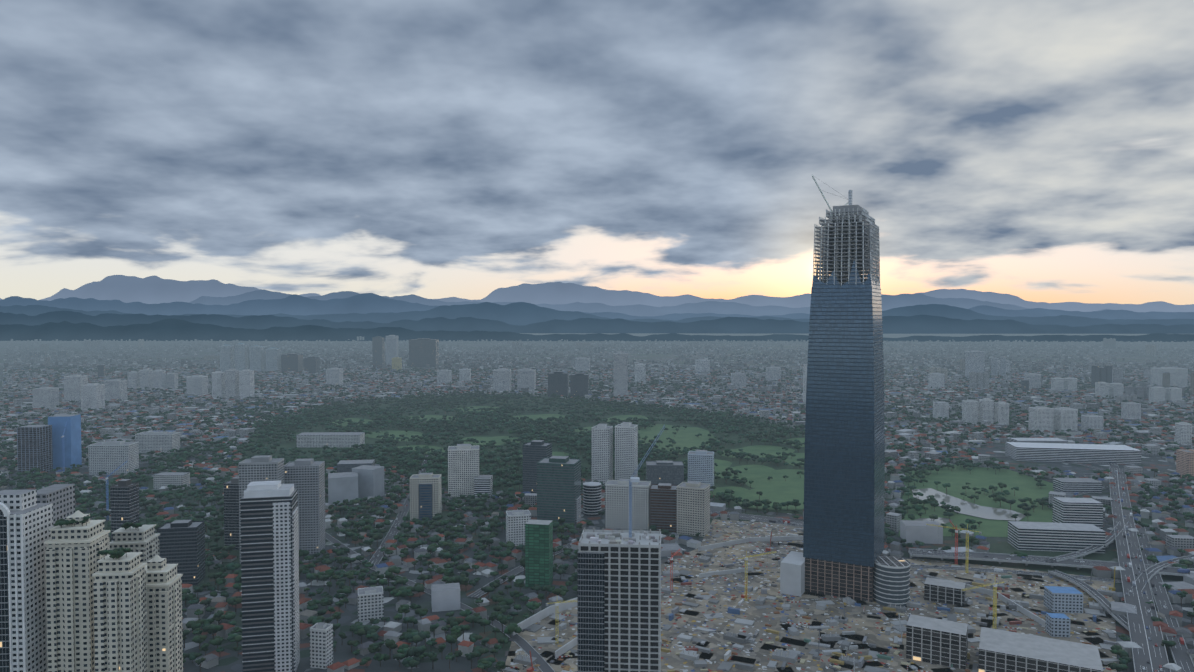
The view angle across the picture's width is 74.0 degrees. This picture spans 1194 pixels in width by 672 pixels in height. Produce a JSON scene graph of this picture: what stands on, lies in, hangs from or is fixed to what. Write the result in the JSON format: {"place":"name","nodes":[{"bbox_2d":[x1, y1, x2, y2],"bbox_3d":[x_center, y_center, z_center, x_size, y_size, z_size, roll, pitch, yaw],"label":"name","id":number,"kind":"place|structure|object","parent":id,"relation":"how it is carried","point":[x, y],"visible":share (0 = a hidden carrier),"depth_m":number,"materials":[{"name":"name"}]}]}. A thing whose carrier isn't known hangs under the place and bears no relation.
{"place":"outdoors","nodes":[
{"label":"outdoors","id":0,"kind":"place"},
{"bbox_2d":[0,333,1193,671],"bbox_3d":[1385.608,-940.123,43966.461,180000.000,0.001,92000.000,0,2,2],"label":"ground","id":1,"kind":"structure","parent":0,"point":[230,659],"depth_m":1162.03,"materials":[{"name":"green plant"}]},
{"bbox_2d":[244,395,804,514],"bbox_3d":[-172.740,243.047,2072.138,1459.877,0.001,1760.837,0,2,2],"label":"park","id":2,"kind":"structure","parent":1,"relation":"on","point":[287,444],"depth_m":1944.95,"materials":[{"name":"green plant"}]},
{"bbox_2d":[332,418,372,425],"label":"fairway","id":3,"kind":"structure","parent":2,"relation":"attached to","point":[357,420],"depth_m":2211.84,"materials":[{"name":"green plant"}]},
{"bbox_2d":[365,430,429,440],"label":"fairway","id":4,"kind":"structure","parent":2,"relation":"attached to","point":[408,434],"depth_m":1975.16,"materials":[{"name":"green plant"}]},
{"bbox_2d":[398,445,444,453],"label":"fairway","id":5,"kind":"structure","parent":2,"relation":"attached to","point":[429,446],"depth_m":1783.20,"materials":[{"name":"green plant"}]},
{"bbox_2d":[408,415,455,420],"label":"fairway","id":6,"kind":"structure","parent":2,"relation":"attached to","point":[428,417],"depth_m":2295.17,"materials":[{"name":"green plant"}]},
{"bbox_2d":[458,406,497,411],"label":"fairway","id":7,"kind":"structure","parent":2,"relation":"attached to","point":[475,407],"depth_m":2514.37,"materials":[{"name":"green plant"}]},
{"bbox_2d":[462,436,519,445],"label":"fairway","id":8,"kind":"structure","parent":2,"relation":"attached to","point":[497,439],"depth_m":1894.63,"materials":[{"name":"green plant"}]},
{"bbox_2d":[503,414,564,421],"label":"fairway","id":9,"kind":"structure","parent":2,"relation":"attached to","point":[542,416],"depth_m":2319.10,"materials":[{"name":"green plant"}]},
{"bbox_2d":[520,452,573,457],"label":"fairway","id":10,"kind":"structure","parent":2,"relation":"attached to","point":[559,453],"depth_m":1692.75,"materials":[{"name":"green plant"}]},
{"bbox_2d":[574,427,591,431],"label":"fairway","id":11,"kind":"structure","parent":2,"relation":"attached to","point":[578,430],"depth_m":2057.10,"materials":[{"name":"green plant"}]},
{"bbox_2d":[602,415,647,422],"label":"fairway","id":12,"kind":"structure","parent":2,"relation":"attached to","point":[622,417],"depth_m":2296.32,"materials":[{"name":"green plant"}]},
{"bbox_2d":[638,424,715,454],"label":"fairway","id":13,"kind":"structure","parent":2,"relation":"attached to","point":[682,437],"depth_m":1942.63,"materials":[{"name":"green plant"}]},
{"bbox_2d":[683,459,731,468],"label":"fairway","id":14,"kind":"structure","parent":2,"relation":"attached to","point":[721,463],"depth_m":1590.95,"materials":[{"name":"green plant"}]},
{"bbox_2d":[710,486,747,495],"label":"fairway","id":15,"kind":"structure","parent":2,"relation":"attached to","point":[738,490],"depth_m":1349.18,"materials":[{"name":"green plant"}]},
{"bbox_2d":[714,464,775,479],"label":"fairway","id":16,"kind":"structure","parent":2,"relation":"attached to","point":[753,471],"depth_m":1509.43,"materials":[{"name":"green plant"}]},
{"bbox_2d":[722,445,794,457],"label":"fairway","id":17,"kind":"structure","parent":2,"relation":"attached to","point":[765,449],"depth_m":1743.60,"materials":[{"name":"green plant"}]},
{"bbox_2d":[735,486,803,509],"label":"fairway","id":18,"kind":"structure","parent":2,"relation":"attached to","point":[772,494],"depth_m":1303.23,"materials":[{"name":"green plant"}]},
{"bbox_2d":[745,469,803,491],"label":"fairway","id":19,"kind":"structure","parent":2,"relation":"attached to","point":[794,481],"depth_m":1430.31,"materials":[{"name":"green plant"}]},
{"bbox_2d":[782,438,804,446],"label":"fairway","id":20,"kind":"structure","parent":2,"relation":"attached to","point":[801,440],"depth_m":1878.02,"materials":[{"name":"green plant"}]},
{"bbox_2d":[784,453,804,466],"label":"fairway","id":21,"kind":"structure","parent":2,"relation":"attached to","point":[789,460],"depth_m":1646.34,"materials":[{"name":"green plant"}]},
{"bbox_2d":[0,333,1193,671],"bbox_3d":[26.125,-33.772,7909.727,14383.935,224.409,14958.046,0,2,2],"label":"city","id":22,"kind":"object","parent":1,"relation":"on","point":[72,599],"visible":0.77,"depth_m":1091.37,"materials":[{"name":"concrete"}]},
{"bbox_2d":[0,406,1193,506],"bbox_3d":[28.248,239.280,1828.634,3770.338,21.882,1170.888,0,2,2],"label":"city buildings","id":23,"kind":"structure","parent":1,"relation":"on","point":[532,433],"depth_m":1758.91,"materials":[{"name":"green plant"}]},
{"bbox_2d":[0,366,1193,413],"bbox_3d":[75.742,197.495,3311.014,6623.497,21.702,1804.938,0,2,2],"label":"city buildings","id":24,"kind":"structure","parent":1,"relation":"on","point":[433,400],"depth_m":2871.44,"materials":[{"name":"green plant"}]},
{"bbox_2d":[53,492,1193,671],"bbox_3d":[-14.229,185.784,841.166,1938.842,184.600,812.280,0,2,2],"label":"trees","id":25,"kind":"object","parent":1,"relation":"on","point":[411,635],"visible":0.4,"depth_m":915.51,"materials":[{"name":"green plant"}]},
{"bbox_2d":[503,519,1116,671],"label":"construction site","id":26,"kind":"object","parent":1,"relation":"on","point":[860,623],"visible":0.4,"depth_m":791.40},
{"bbox_2d":[780,175,910,606],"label":"skyscraper","id":27,"kind":"structure","parent":1,"relation":"on","point":[844,500],"depth_m":840.95,"materials":[{"name":"blue glass"}]},
{"bbox_2d":[899,465,1053,536],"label":"park","id":28,"kind":"structure","parent":1,"relation":"on","point":[957,477],"depth_m":1335.83,"materials":[{"name":"green plant"}]},
{"bbox_2d":[0,311,1193,333],"bbox_3d":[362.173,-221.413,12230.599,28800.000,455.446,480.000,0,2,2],"label":"mountain","id":29,"kind":"structure","parent":0,"point":[922,324],"depth_m":12295.36,"materials":[{"name":"blue"}]},
{"bbox_2d":[0,318,1193,341],"bbox_3d":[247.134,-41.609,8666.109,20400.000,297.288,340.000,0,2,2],"label":"mountain","id":30,"kind":"structure","parent":0,"point":[170,329],"depth_m":8799.84,"materials":[{"name":"blue stone"}]},
{"bbox_2d":[0,275,1193,311],"bbox_3d":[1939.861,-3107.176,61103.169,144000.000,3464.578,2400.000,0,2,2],"label":"mountain","id":31,"kind":"structure","parent":0,"point":[154,289],"depth_m":61934.61,"materials":[{"name":"blue stone"}]},
{"bbox_2d":[0,293,1193,320],"bbox_3d":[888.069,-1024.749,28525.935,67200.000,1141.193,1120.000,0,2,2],"label":"mountain","id":32,"kind":"structure","parent":0,"point":[362,303],"depth_m":29050.38,"materials":[{"name":"blue stone"}]},
{"bbox_2d":[0,302,1193,326],"bbox_3d":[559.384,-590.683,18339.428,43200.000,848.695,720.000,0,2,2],"label":"mountain","id":33,"kind":"structure","parent":0,"point":[520,313],"depth_m":18513.29,"materials":[{"name":"blue stone"}]},
{"bbox_2d":[0,0,1193,304],"label":"sky","id":34,"kind":"structure","parent":0,"point":[1029,150],"materials":[{"name":"grey"}]},
{"bbox_2d":[189,290,1110,315],"bbox_3d":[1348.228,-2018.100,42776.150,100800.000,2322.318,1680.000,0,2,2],"label":"mountain","id":35,"kind":"structure","parent":0,"point":[887,301],"depth_m":43101.91,"materials":[{"name":"blue stone"}]},
{"bbox_2d":[325,392,1193,671],"bbox_3d":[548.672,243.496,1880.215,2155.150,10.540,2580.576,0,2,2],"label":"roads","id":36,"kind":"structure","parent":0,"point":[1134,625],"depth_m":914.44,"materials":[{"name":"grey asphalt"}]},
{"bbox_2d":[915,517,951,523],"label":"pond","id":37,"kind":"structure","parent":0,"point":[939,520],"depth_m":1150.86,"materials":[{"name":"grey liquid"}]},
{"bbox_2d":[912,488,1024,520],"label":"pond","id":38,"kind":"structure","parent":0,"point":[970,508],"depth_m":1221.92,"materials":[{"name":"grey liquid"}]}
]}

